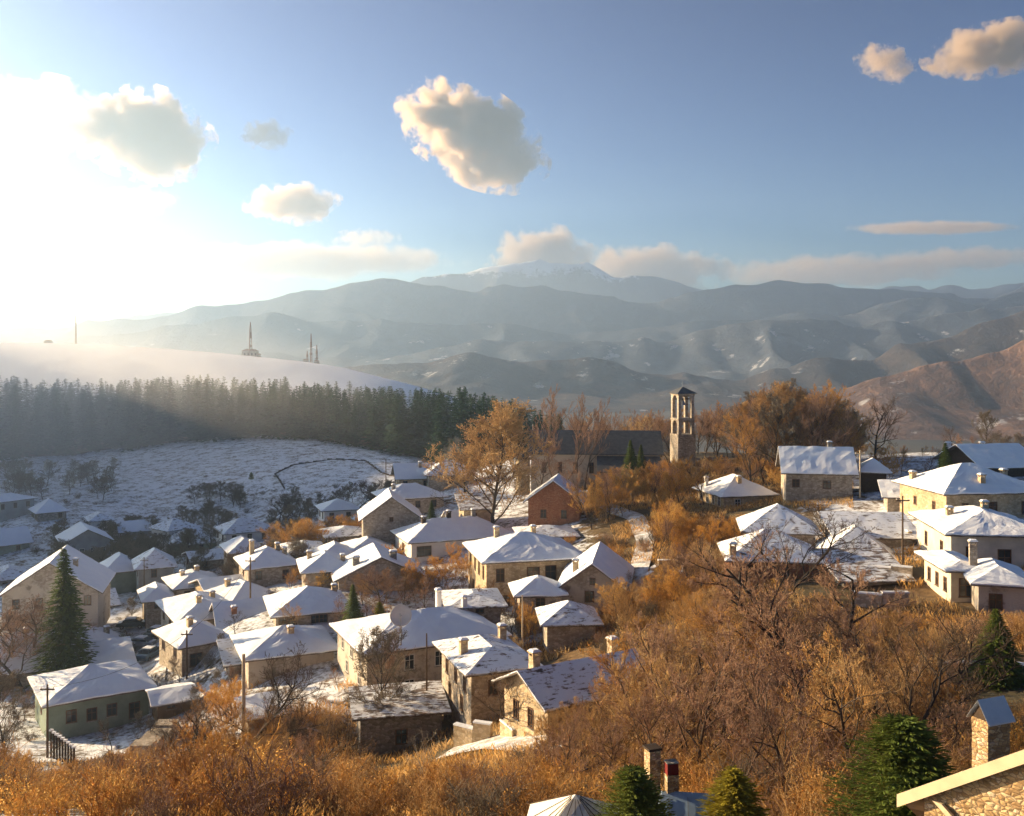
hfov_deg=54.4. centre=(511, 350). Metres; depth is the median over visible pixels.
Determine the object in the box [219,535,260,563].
village house
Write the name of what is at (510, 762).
shrub
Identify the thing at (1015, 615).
bush
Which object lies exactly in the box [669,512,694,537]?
autumn tree
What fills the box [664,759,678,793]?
brick chimney
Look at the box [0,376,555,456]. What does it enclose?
pinewood
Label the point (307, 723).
young tree
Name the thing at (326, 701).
shrub
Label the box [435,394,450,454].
conifer tree
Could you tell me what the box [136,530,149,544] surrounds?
bare tree
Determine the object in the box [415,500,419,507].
window
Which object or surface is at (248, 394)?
conifer tree
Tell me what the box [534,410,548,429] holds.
conifer tree
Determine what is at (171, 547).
bare tree
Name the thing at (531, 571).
window
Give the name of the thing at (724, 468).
autumn tree
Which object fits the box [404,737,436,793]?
bare tree
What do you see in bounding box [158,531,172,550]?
bare tree
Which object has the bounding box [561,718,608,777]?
young tree
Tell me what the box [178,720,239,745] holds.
bare tree
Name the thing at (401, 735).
window
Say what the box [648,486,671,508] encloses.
autumn tree
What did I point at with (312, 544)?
village house
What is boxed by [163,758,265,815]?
shrub
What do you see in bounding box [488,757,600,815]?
shrub
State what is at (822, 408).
bare tree
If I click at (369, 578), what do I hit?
bare tree
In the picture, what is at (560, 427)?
spruce tree
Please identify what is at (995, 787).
house
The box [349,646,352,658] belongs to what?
window
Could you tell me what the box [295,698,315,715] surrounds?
young tree
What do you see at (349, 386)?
conifer tree
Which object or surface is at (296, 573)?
young tree
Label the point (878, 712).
shrub
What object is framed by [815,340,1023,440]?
mountain
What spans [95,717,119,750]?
young tree
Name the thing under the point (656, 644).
young tree
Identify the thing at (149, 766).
shrub
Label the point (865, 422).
bare tree
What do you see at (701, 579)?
bush
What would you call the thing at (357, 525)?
autumn tree
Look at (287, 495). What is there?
bare tree
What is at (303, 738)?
bare tree
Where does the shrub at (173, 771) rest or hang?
on the ground
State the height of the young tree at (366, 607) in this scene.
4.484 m
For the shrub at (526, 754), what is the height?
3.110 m
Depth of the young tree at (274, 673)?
104.36 m
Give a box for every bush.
[21,726,45,741]
[30,545,39,553]
[198,649,217,667]
[266,587,279,593]
[328,662,339,669]
[562,533,579,543]
[592,629,608,642]
[592,633,606,654]
[596,535,615,544]
[597,601,614,623]
[598,610,620,625]
[603,533,616,543]
[606,628,628,646]
[607,538,626,555]
[612,606,646,631]
[616,538,629,546]
[627,596,660,618]
[634,540,649,551]
[635,536,650,545]
[636,616,650,626]
[645,528,663,543]
[650,591,670,606]
[657,584,680,602]
[658,596,673,613]
[671,541,692,554]
[685,584,703,593]
[687,565,714,590]
[695,581,741,607]
[721,574,744,590]
[814,571,832,585]
[835,609,888,634]
[898,630,935,656]
[901,610,931,624]
[903,626,938,649]
[921,624,979,655]
[925,618,972,658]
[931,617,958,636]
[939,617,963,631]
[954,613,979,638]
[956,611,1012,645]
[973,610,991,619]
[974,612,1013,636]
[1003,610,1023,624]
[1004,610,1023,636]
[1004,611,1023,648]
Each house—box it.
[0,493,37,521]
[0,544,115,632]
[0,564,27,584]
[0,627,92,689]
[27,659,156,740]
[28,498,69,521]
[55,521,113,561]
[84,511,114,530]
[93,625,134,643]
[99,552,136,593]
[115,519,151,540]
[131,547,177,597]
[137,581,174,629]
[147,517,199,552]
[151,615,226,676]
[155,589,228,626]
[161,565,216,595]
[166,526,215,554]
[188,574,242,590]
[204,578,270,599]
[209,597,266,628]
[212,517,275,547]
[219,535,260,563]
[230,624,337,689]
[233,539,296,586]
[263,583,347,625]
[280,540,322,575]
[296,549,345,586]
[312,541,352,555]
[315,498,359,524]
[319,525,361,543]
[329,587,511,685]
[331,543,426,590]
[340,536,397,551]
[347,603,373,617]
[357,488,421,546]
[371,482,448,513]
[390,508,513,562]
[391,461,433,485]
[423,460,477,491]
[432,622,543,725]
[441,510,458,517]
[442,588,507,623]
[454,492,497,521]
[462,524,582,608]
[491,635,646,735]
[512,525,580,541]
[523,473,585,525]
[527,794,623,815]
[557,541,633,613]
[657,791,716,815]
[692,474,779,508]
[717,529,826,583]
[736,503,822,547]
[775,441,858,503]
[815,524,897,560]
[892,462,1023,517]
[897,750,1023,815]
[908,499,1023,568]
[914,550,975,602]
[932,441,1023,476]
[962,539,1023,614]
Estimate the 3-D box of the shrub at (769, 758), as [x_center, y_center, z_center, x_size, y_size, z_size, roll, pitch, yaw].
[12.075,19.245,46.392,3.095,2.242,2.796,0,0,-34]
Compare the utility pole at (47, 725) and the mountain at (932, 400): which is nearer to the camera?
the utility pole at (47, 725)
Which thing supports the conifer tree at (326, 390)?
on the ground
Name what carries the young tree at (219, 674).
on the ground
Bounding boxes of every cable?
[48,634,184,687]
[188,562,248,631]
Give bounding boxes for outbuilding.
[81,636,136,664]
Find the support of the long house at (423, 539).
on the ground
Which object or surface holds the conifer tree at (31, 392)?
on the ground
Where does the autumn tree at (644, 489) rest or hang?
on the ground
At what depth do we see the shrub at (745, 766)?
40.04 m
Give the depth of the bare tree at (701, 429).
215.04 m
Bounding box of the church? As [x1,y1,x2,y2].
[516,424,663,493]
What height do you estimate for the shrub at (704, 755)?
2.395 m
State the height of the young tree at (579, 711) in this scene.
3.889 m
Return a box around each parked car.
[116,616,144,629]
[131,635,157,646]
[135,645,158,660]
[143,625,160,638]
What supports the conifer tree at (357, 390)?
on the ground
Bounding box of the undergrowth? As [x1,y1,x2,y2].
[0,453,1023,815]
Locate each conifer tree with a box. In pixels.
[0,382,10,422]
[0,386,40,457]
[0,392,7,451]
[1,385,29,453]
[1,395,12,449]
[2,401,25,460]
[3,376,20,415]
[9,377,30,435]
[19,399,38,447]
[20,379,33,426]
[22,398,52,455]
[28,384,33,406]
[28,389,50,446]
[41,389,69,452]
[42,389,51,415]
[47,382,61,443]
[61,379,73,403]
[62,383,77,439]
[63,385,73,420]
[69,378,82,426]
[71,389,98,447]
[72,384,95,443]
[72,394,86,436]
[81,392,101,443]
[94,378,107,435]
[104,384,112,413]
[104,388,126,446]
[106,386,127,437]
[116,396,140,451]
[117,389,132,439]
[121,391,146,447]
[122,377,144,444]
[122,380,129,407]
[134,382,145,441]
[135,381,158,445]
[135,381,166,444]
[138,379,145,412]
[154,380,185,442]
[158,376,170,428]
[170,392,179,434]
[175,375,195,436]
[176,384,182,404]
[176,386,189,434]
[177,383,194,436]
[184,379,213,441]
[187,378,224,441]
[188,384,205,437]
[201,385,217,437]
[209,378,221,434]
[213,389,237,438]
[214,383,229,435]
[219,395,243,440]
[228,388,250,438]
[232,380,241,405]
[237,387,251,435]
[238,385,253,430]
[242,385,265,437]
[248,387,259,429]
[252,388,268,427]
[254,391,272,434]
[256,383,282,436]
[262,385,284,439]
[264,390,281,433]
[277,384,287,431]
[278,394,288,432]
[280,378,292,397]
[282,386,306,437]
[282,390,302,439]
[282,392,298,435]
[282,396,291,426]
[283,384,289,409]
[292,384,316,438]
[301,387,317,439]
[302,388,316,425]
[307,386,321,427]
[307,391,333,439]
[310,385,328,439]
[320,387,345,442]
[322,387,338,439]
[324,384,330,409]
[329,391,359,441]
[331,400,359,445]
[337,388,341,412]
[338,394,353,437]
[346,381,353,409]
[347,403,362,446]
[349,387,361,419]
[354,395,365,434]
[360,388,386,449]
[360,390,372,431]
[367,391,386,441]
[370,387,389,435]
[373,601,386,614]
[376,386,401,449]
[378,389,415,455]
[392,397,411,450]
[402,391,431,456]
[407,390,420,444]
[415,392,434,457]
[420,400,444,462]
[424,394,449,462]
[428,389,447,441]
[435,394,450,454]
[438,396,469,464]
[445,392,474,465]
[449,387,466,428]
[452,395,468,453]
[456,408,467,443]
[464,397,477,453]
[466,394,476,444]
[467,393,496,465]
[467,397,492,465]
[472,393,482,417]
[473,401,482,436]
[482,396,499,447]
[491,429,507,459]
[517,408,529,454]
[517,410,533,451]
[531,408,536,425]
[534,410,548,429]
[592,763,675,815]
[695,764,772,815]
[806,711,956,815]
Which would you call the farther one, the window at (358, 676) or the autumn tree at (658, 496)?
the autumn tree at (658, 496)
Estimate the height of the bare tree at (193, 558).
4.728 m
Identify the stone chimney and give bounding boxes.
[642,743,661,813]
[966,695,1015,767]
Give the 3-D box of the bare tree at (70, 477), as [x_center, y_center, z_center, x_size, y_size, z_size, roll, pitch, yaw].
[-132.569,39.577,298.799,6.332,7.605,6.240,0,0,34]
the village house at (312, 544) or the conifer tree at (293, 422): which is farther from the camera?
the conifer tree at (293, 422)
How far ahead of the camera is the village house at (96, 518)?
253.68 m
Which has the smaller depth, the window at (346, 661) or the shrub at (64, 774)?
the shrub at (64, 774)
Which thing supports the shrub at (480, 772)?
on the ground
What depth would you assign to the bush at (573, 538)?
144.96 m
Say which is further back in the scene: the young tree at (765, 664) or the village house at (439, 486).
the village house at (439, 486)
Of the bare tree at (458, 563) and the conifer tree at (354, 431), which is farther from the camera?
the conifer tree at (354, 431)
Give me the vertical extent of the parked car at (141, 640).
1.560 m
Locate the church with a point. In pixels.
(614, 453)
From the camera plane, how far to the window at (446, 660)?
91.97 m
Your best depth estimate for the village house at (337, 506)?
213.77 m
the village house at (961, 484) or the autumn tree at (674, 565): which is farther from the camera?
the village house at (961, 484)
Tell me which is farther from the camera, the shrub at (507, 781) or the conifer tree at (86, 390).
the conifer tree at (86, 390)
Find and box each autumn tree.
[210,567,234,575]
[211,552,243,575]
[216,563,233,576]
[219,558,237,575]
[224,551,238,573]
[233,561,238,574]
[234,544,258,553]
[255,521,290,547]
[266,522,287,540]
[266,539,285,549]
[267,520,293,543]
[268,533,293,548]
[273,518,320,542]
[281,536,314,567]
[283,517,314,528]
[285,518,325,541]
[288,547,310,566]
[290,542,309,575]
[293,518,329,542]
[293,526,313,538]
[316,515,342,526]
[321,518,335,527]
[322,515,347,527]
[335,514,357,525]
[343,514,361,527]
[566,477,606,524]
[583,475,601,510]
[591,471,605,486]
[592,576,644,633]
[594,576,630,606]
[598,474,638,519]
[605,468,620,490]
[607,467,647,507]
[607,589,632,617]
[615,483,638,511]
[616,471,631,504]
[616,484,628,517]
[619,463,639,476]
[622,579,636,599]
[625,471,656,504]
[625,585,644,609]
[626,570,637,595]
[627,469,651,500]
[629,579,660,615]
[634,466,660,500]
[634,575,673,611]
[635,577,646,597]
[639,461,653,482]
[640,572,658,603]
[645,557,687,600]
[647,515,674,547]
[648,461,665,491]
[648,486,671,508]
[650,459,672,489]
[650,470,661,506]
[650,501,688,539]
[650,514,678,556]
[651,502,673,517]
[653,502,684,547]
[655,460,689,493]
[655,565,695,609]
[656,514,675,561]
[656,549,687,579]
[657,462,681,503]
[658,459,704,501]
[660,548,671,558]
[661,553,697,600]
[664,545,709,589]
[665,457,689,492]
[665,543,687,565]
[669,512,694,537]
[669,528,689,552]
[670,455,712,506]
[674,517,704,546]
[676,508,693,532]
[678,533,696,554]
[684,513,698,531]
[687,540,709,569]
[688,554,703,574]
[689,518,713,542]
[691,540,724,588]
[692,517,722,547]
[694,460,715,493]
[694,515,715,535]
[695,541,721,582]
[696,457,715,475]
[705,455,728,473]
[706,552,729,585]
[709,517,722,538]
[710,456,742,477]
[718,457,741,474]
[718,521,742,539]
[721,516,736,535]
[724,460,735,473]
[724,519,738,536]
[737,458,757,478]
[743,459,757,481]
[751,459,764,481]
[762,458,777,484]
[764,466,780,491]
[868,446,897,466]
[870,445,883,457]
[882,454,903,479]
[885,445,897,454]
[891,447,913,473]
[921,454,937,471]
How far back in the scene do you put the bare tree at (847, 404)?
175.57 m
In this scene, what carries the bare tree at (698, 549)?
on the ground
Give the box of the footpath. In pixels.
[600,505,653,603]
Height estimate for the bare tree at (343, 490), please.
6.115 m
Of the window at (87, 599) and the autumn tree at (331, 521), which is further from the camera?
the autumn tree at (331, 521)
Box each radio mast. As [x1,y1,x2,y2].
[75,316,76,343]
[249,322,251,354]
[310,335,311,362]
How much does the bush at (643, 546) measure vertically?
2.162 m
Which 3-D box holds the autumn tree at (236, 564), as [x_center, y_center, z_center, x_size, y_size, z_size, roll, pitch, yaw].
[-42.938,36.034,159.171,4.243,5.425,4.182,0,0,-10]
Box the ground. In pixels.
[0,343,1023,815]
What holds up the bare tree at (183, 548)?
on the ground
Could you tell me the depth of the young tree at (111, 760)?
49.80 m
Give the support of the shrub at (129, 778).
on the ground
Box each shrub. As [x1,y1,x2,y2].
[0,735,23,756]
[0,749,47,774]
[0,752,59,814]
[0,753,39,792]
[0,753,42,807]
[0,769,76,815]
[1,731,39,778]
[6,761,52,805]
[9,765,84,815]
[23,779,84,815]
[27,764,69,798]
[39,761,79,787]
[41,767,75,783]
[54,751,137,807]
[65,754,140,815]
[65,755,172,815]
[67,759,141,814]
[75,757,94,766]
[78,756,133,795]
[86,751,145,785]
[89,743,150,769]
[90,743,143,766]
[90,746,164,786]
[102,744,173,796]
[104,766,140,795]
[125,763,175,815]
[126,748,182,797]
[133,768,211,815]
[138,736,240,800]
[141,722,248,812]
[146,749,208,788]
[155,739,261,815]
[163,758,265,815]
[166,747,224,766]
[180,733,244,767]
[192,734,336,815]
[193,731,292,770]
[194,748,262,802]
[200,713,302,810]
[228,733,294,757]
[245,738,315,806]
[245,750,309,807]
[247,698,281,737]
[271,701,318,736]
[273,738,367,795]
[279,767,336,802]
[293,730,357,776]
[296,770,346,815]
[303,759,353,807]
[305,697,345,728]
[305,721,326,748]
[307,753,355,791]
[309,700,349,742]
[311,748,384,815]
[312,692,329,702]
[312,754,388,815]
[315,727,376,772]
[318,751,378,780]
[323,732,358,757]
[325,757,387,794]
[326,750,383,782]
[329,761,429,815]
[334,750,381,775]
[346,765,400,804]
[360,763,397,795]
[363,766,413,808]
[384,762,429,803]
[391,762,459,809]
[396,759,468,815]
[400,754,488,799]
[407,759,452,800]
[409,764,430,778]
[420,751,510,807]
[435,767,504,815]
[436,763,544,815]
[438,750,524,814]
[452,758,483,785]
[459,760,496,790]
[477,754,538,808]
[487,759,525,793]
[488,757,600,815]
[494,755,521,774]
[495,757,539,799]
[500,760,572,815]
[501,743,530,770]
[503,739,566,792]
[505,742,552,768]
[514,756,561,789]
[516,777,573,815]
[524,741,605,795]
[527,738,588,778]
[534,774,556,798]
[542,772,606,799]
[550,769,605,794]
[564,754,628,801]
[567,734,622,777]
[581,751,663,804]
[613,727,669,766]
[615,727,656,762]
[619,739,653,769]
[636,719,695,762]
[655,714,719,776]
[660,737,731,791]
[661,750,728,792]
[662,724,739,788]
[679,759,762,796]
[690,739,722,765]
[692,777,709,792]
[695,737,776,787]
[701,743,797,804]
[703,714,765,762]
[740,755,794,794]
[742,742,797,775]
[746,731,826,778]
[750,766,793,815]
[752,791,804,815]
[755,758,824,810]
[760,772,852,815]
[761,717,793,750]
[763,746,863,815]
[765,721,881,795]
[767,726,866,815]
[804,720,863,785]
[812,698,854,744]
[813,764,867,812]
[842,688,926,740]
[847,702,909,766]
[874,703,971,767]
[887,723,971,786]
[947,752,971,772]
[1006,698,1023,723]
[1010,712,1023,740]
[1010,712,1023,753]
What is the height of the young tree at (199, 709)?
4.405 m
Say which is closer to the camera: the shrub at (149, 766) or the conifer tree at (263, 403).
the shrub at (149, 766)
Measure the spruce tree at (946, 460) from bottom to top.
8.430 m
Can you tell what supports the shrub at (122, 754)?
on the ground
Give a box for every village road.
[112,592,236,725]
[436,735,581,758]
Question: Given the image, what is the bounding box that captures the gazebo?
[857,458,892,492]
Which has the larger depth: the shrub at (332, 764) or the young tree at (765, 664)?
the young tree at (765, 664)
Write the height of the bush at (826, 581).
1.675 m
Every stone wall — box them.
[130,719,178,755]
[274,458,393,488]
[453,719,492,746]
[499,718,514,736]
[644,556,682,588]
[854,590,909,608]
[872,564,912,575]
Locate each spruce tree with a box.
[14,548,98,699]
[336,584,364,639]
[427,500,436,518]
[555,414,564,429]
[620,440,646,487]
[636,444,652,489]
[936,443,953,467]
[955,608,1023,692]
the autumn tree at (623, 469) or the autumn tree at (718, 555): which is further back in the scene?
the autumn tree at (623, 469)
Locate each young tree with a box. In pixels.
[0,685,12,712]
[0,729,13,749]
[0,744,16,757]
[0,749,37,779]
[0,751,18,768]
[19,689,35,720]
[49,730,61,751]
[49,770,69,804]
[55,757,86,792]
[90,750,125,791]
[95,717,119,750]
[107,746,143,767]
[118,630,136,652]
[122,597,139,617]
[125,751,168,768]
[130,710,145,732]
[131,713,165,738]
[145,746,170,762]
[148,735,177,758]
[151,673,161,685]
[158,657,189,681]
[174,714,205,737]
[179,723,253,762]
[181,698,214,733]
[185,685,203,706]
[191,708,262,754]
[194,674,249,722]
[202,680,241,742]
[208,668,223,687]
[212,633,224,645]
[217,664,240,700]
[219,610,246,633]
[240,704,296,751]
[250,729,299,761]
[258,724,280,753]
[261,666,280,688]
[266,727,334,783]
[273,713,312,751]
[276,602,301,624]
[278,705,308,750]
[281,568,301,586]
[282,715,320,739]
[289,564,299,582]
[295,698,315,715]
[297,576,314,586]
[315,570,331,586]
[326,666,341,687]
[329,596,347,621]
[360,602,372,617]
[371,603,391,614]
[376,567,394,603]
[388,543,407,555]
[393,583,407,603]
[403,572,424,602]
[405,576,418,604]
[407,574,434,607]
[422,579,439,597]
[458,574,470,588]
[481,579,506,608]
[503,603,521,633]
[507,591,514,613]
[509,634,528,648]
[516,601,539,641]
[517,606,532,633]
[523,720,581,770]
[526,714,556,744]
[538,708,561,734]
[538,709,567,753]
[541,716,601,782]
[551,701,576,735]
[554,702,621,768]
[556,705,634,775]
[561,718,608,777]
[562,696,598,740]
[565,698,635,775]
[568,675,626,731]
[573,698,596,731]
[577,630,662,736]
[578,688,668,782]
[585,716,643,794]
[586,633,727,771]
[588,695,617,718]
[590,686,630,719]
[592,611,729,753]
[597,660,677,737]
[601,658,657,724]
[605,689,717,771]
[608,687,677,743]
[622,646,660,695]
[629,614,703,697]
[638,607,778,738]
[641,614,791,785]
[641,642,709,707]
[653,663,718,751]
[665,601,685,619]
[669,609,739,691]
[671,596,692,631]
[672,587,711,671]
[673,633,702,708]
[674,618,708,668]
[677,650,752,740]
[681,670,772,764]
[682,588,709,616]
[683,649,720,696]
[685,603,772,700]
[688,594,727,629]
[690,636,825,787]
[691,623,777,743]
[692,592,767,661]
[696,582,732,623]
[697,624,766,714]
[704,587,728,617]
[704,683,779,752]
[707,583,737,615]
[708,612,764,653]
[708,649,836,745]
[711,693,809,794]
[720,591,751,639]
[736,598,776,637]
[739,622,892,752]
[740,694,826,762]
[746,593,836,683]
[747,627,808,698]
[751,621,795,659]
[751,704,830,773]
[753,643,791,696]
[759,648,818,717]
[768,624,913,782]
[769,596,823,637]
[774,620,832,691]
[781,587,831,641]
[789,615,844,679]
[808,594,831,632]
[819,626,845,658]
[821,624,874,700]
[831,609,916,712]
[833,610,973,749]
[837,637,962,717]
[838,616,897,666]
[842,620,998,781]
[855,611,906,667]
[862,599,1023,726]
[867,618,917,670]
[876,647,948,724]
[882,658,930,712]
[891,614,909,634]
[900,614,925,639]
[907,675,975,745]
[911,660,981,730]
[913,630,961,668]
[926,694,971,771]
[927,644,986,708]
[945,712,1017,752]
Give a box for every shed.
[0,526,33,554]
[110,588,120,607]
[144,682,199,720]
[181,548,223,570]
[216,638,241,678]
[234,691,294,736]
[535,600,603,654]
[812,547,915,586]
[817,511,916,548]
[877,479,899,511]
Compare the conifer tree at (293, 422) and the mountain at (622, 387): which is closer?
the conifer tree at (293, 422)
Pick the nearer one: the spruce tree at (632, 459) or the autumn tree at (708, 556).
the autumn tree at (708, 556)
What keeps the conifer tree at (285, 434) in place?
on the ground
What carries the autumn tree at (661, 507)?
on the ground
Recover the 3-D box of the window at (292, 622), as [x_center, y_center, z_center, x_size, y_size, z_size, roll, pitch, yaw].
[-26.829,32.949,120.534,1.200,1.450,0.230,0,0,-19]
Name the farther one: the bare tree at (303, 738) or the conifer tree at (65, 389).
the conifer tree at (65, 389)
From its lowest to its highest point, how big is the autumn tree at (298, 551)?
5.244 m
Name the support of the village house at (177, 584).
on the ground
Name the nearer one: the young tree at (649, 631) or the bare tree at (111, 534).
the young tree at (649, 631)
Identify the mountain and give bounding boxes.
[0,259,1023,329]
[0,278,1023,342]
[0,292,1023,359]
[234,306,1023,380]
[344,311,1023,412]
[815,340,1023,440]
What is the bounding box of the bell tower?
[669,381,697,473]
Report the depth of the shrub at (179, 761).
48.75 m
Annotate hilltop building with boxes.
[242,349,258,356]
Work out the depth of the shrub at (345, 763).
58.17 m
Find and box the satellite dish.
[390,604,411,644]
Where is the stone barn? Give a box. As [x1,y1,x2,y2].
[348,680,451,756]
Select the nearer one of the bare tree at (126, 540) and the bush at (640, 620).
the bush at (640, 620)
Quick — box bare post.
[242,654,245,746]
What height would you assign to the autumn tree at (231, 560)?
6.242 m
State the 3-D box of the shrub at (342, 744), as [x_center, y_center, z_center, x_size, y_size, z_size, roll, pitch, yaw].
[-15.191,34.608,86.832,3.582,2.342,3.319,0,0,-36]
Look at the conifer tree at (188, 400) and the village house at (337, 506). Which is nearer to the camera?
the village house at (337, 506)
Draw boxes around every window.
[12,599,19,609]
[35,598,42,607]
[65,709,77,724]
[83,595,90,605]
[86,707,97,722]
[106,702,117,717]
[128,701,139,719]
[151,569,156,577]
[166,705,176,710]
[172,648,176,658]
[189,652,202,667]
[255,570,261,580]
[279,618,287,625]
[282,569,288,579]
[286,617,294,624]
[311,615,319,623]
[319,614,327,622]
[341,638,343,650]
[345,659,347,673]
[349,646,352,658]
[356,671,359,685]
[395,728,407,745]
[404,653,414,671]
[404,678,414,682]
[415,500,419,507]
[417,546,431,556]
[432,500,436,506]
[434,650,441,666]
[445,657,448,674]
[447,681,450,699]
[453,667,456,683]
[459,694,462,712]
[462,676,465,692]
[476,609,484,613]
[488,679,497,696]
[496,568,503,582]
[502,595,510,606]
[512,698,518,721]
[526,706,533,730]
[527,566,539,576]
[536,598,544,606]
[540,509,546,518]
[545,565,555,579]
[557,462,561,472]
[560,510,566,518]
[584,591,594,602]
[589,462,593,473]
[589,578,594,585]
[735,499,740,505]
[747,565,756,578]
[792,479,799,487]
[823,480,830,488]
[913,495,916,504]
[924,530,927,545]
[926,566,930,581]
[934,571,938,586]
[942,576,946,592]
[958,578,970,597]
[966,546,968,557]
[989,502,996,510]
[998,549,1010,563]
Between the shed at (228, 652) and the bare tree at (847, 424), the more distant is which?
the bare tree at (847, 424)
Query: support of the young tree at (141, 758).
on the ground
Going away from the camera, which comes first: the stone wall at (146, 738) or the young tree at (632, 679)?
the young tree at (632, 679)
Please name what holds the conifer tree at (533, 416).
on the ground
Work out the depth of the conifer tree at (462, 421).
337.82 m
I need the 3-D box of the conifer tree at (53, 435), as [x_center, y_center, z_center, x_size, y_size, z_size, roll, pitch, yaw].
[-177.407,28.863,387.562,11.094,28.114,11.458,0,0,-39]
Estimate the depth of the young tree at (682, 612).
93.81 m
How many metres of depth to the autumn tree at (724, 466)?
167.63 m
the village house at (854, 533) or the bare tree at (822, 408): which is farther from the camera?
the bare tree at (822, 408)
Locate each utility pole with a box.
[40,684,54,757]
[140,557,147,585]
[181,630,192,678]
[245,557,255,597]
[426,633,427,690]
[522,595,522,646]
[855,450,864,497]
[895,496,909,564]
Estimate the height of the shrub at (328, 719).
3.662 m
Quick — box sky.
[0,0,1023,322]
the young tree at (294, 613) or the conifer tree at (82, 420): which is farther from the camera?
the conifer tree at (82, 420)
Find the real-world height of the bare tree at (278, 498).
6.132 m
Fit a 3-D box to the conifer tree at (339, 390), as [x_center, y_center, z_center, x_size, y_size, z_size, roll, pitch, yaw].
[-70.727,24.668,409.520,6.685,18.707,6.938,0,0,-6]
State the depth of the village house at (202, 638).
121.36 m
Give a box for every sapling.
[41,737,71,781]
[65,746,103,784]
[90,733,112,764]
[144,732,179,775]
[293,741,321,788]
[406,737,444,770]
[435,740,455,776]
[462,742,495,775]
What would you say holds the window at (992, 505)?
in the village house at (961, 484)
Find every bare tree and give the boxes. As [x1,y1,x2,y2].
[0,460,16,482]
[0,460,25,480]
[0,593,96,661]
[0,606,61,658]
[0,607,55,694]
[0,666,34,747]
[1,473,26,494]
[11,470,24,490]
[12,472,40,494]
[12,473,32,491]
[14,459,40,477]
[26,477,49,499]
[37,459,62,484]
[40,524,63,541]
[45,539,57,554]
[49,526,61,540]
[49,538,74,555]
[52,520,66,531]
[61,471,81,494]
[65,460,81,478]
[72,463,92,486]
[74,460,105,479]
[74,462,93,481]
[81,551,93,557]
[86,477,104,496]
[86,546,105,561]
[90,548,114,562]
[94,474,120,499]
[96,520,111,532]
[99,466,120,490]
[103,521,125,538]
[105,542,119,557]
[107,457,120,472]
[107,532,119,550]
[113,546,131,555]
[114,537,138,551]
[116,531,142,548]
[125,549,146,559]
[127,548,144,554]
[130,537,150,552]
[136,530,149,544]
[139,537,159,550]
[144,514,161,522]
[144,518,160,532]
[144,533,169,550]
[152,727,186,753]
[154,700,229,758]
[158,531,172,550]
[163,548,185,573]
[163,714,220,751]
[165,542,184,557]
[167,541,181,558]
[170,527,200,553]
[173,528,201,553]
[174,544,192,566]
[175,505,186,517]
[177,508,196,522]
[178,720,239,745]
[183,556,207,570]
[184,485,203,502]
[186,508,207,524]
[188,546,216,569]
[190,482,214,500]
[192,522,225,548]
[194,506,212,524]
[198,639,329,743]
[199,483,220,499]
[200,501,217,520]
[203,499,219,516]
[207,506,229,525]
[210,481,229,501]
[219,512,238,524]
[221,483,236,503]
[226,488,244,505]
[230,484,249,501]
[232,490,248,507]
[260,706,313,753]
[263,498,283,516]
[263,508,281,525]
[265,501,288,521]
[267,516,277,526]
[267,681,322,745]
[272,499,295,517]
[272,504,301,524]
[274,491,293,505]
[276,493,289,504]
[279,499,309,517]
[279,516,292,528]
[279,722,323,756]
[280,494,305,516]
[280,719,313,760]
[286,486,301,504]
[298,497,318,518]
[304,509,317,523]
[304,711,379,768]
[314,492,325,501]
[329,624,420,724]
[331,490,343,497]
[336,486,352,501]
[338,565,428,610]
[340,572,382,604]
[344,481,358,501]
[349,481,372,499]
[356,487,375,510]
[366,482,382,499]
[371,624,414,689]
[382,567,419,604]
[400,558,440,596]
[403,729,439,771]
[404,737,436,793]
[420,397,552,523]
[427,542,471,589]
[430,439,485,513]
[453,558,467,580]
[463,669,519,731]
[521,432,574,485]
[527,383,579,477]
[557,460,591,529]
[558,391,603,478]
[560,415,578,429]
[572,412,607,429]
[584,397,619,489]
[592,470,619,521]
[608,410,623,429]
[616,416,632,429]
[620,419,636,429]
[627,408,640,429]
[633,419,666,443]
[634,409,670,433]
[636,414,651,429]
[637,412,665,455]
[640,411,667,461]
[647,410,670,435]
[652,426,669,456]
[653,408,706,464]
[653,418,676,456]
[655,622,717,733]
[657,629,760,745]
[676,410,708,442]
[676,529,738,590]
[679,526,924,713]
[688,409,716,453]
[694,403,724,452]
[695,409,712,450]
[697,409,718,459]
[699,400,730,451]
[704,409,722,458]
[707,411,729,456]
[708,413,733,457]
[710,413,723,453]
[712,412,740,455]
[715,400,766,481]
[715,406,744,459]
[716,397,782,484]
[727,521,810,597]
[729,391,757,458]
[731,389,765,429]
[738,398,763,465]
[740,392,812,484]
[745,383,775,465]
[748,396,775,472]
[751,380,822,443]
[751,388,811,473]
[755,506,876,607]
[762,392,820,445]
[766,390,843,452]
[769,377,808,442]
[779,387,855,446]
[794,394,840,438]
[796,380,865,445]
[797,619,873,692]
[799,384,835,445]
[808,388,841,444]
[815,406,869,452]
[821,388,857,445]
[823,419,861,452]
[828,398,867,456]
[834,411,874,450]
[835,408,878,457]
[857,393,906,459]
[940,425,967,445]
[942,433,963,448]
[970,409,1000,443]
[989,433,1005,442]
[1000,434,1011,442]
[1013,432,1023,446]
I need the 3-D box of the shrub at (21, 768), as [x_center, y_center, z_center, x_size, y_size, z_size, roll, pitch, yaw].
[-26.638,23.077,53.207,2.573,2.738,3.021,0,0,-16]
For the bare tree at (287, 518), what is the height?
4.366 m
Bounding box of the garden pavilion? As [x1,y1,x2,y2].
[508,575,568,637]
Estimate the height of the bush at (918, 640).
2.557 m
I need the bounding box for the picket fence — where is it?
[49,729,75,763]
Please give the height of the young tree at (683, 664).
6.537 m
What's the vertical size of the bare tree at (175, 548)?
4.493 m
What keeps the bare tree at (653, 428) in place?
on the ground
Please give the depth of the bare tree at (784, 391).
172.17 m
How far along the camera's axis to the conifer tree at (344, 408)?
372.21 m
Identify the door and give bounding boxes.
[988,593,1002,610]

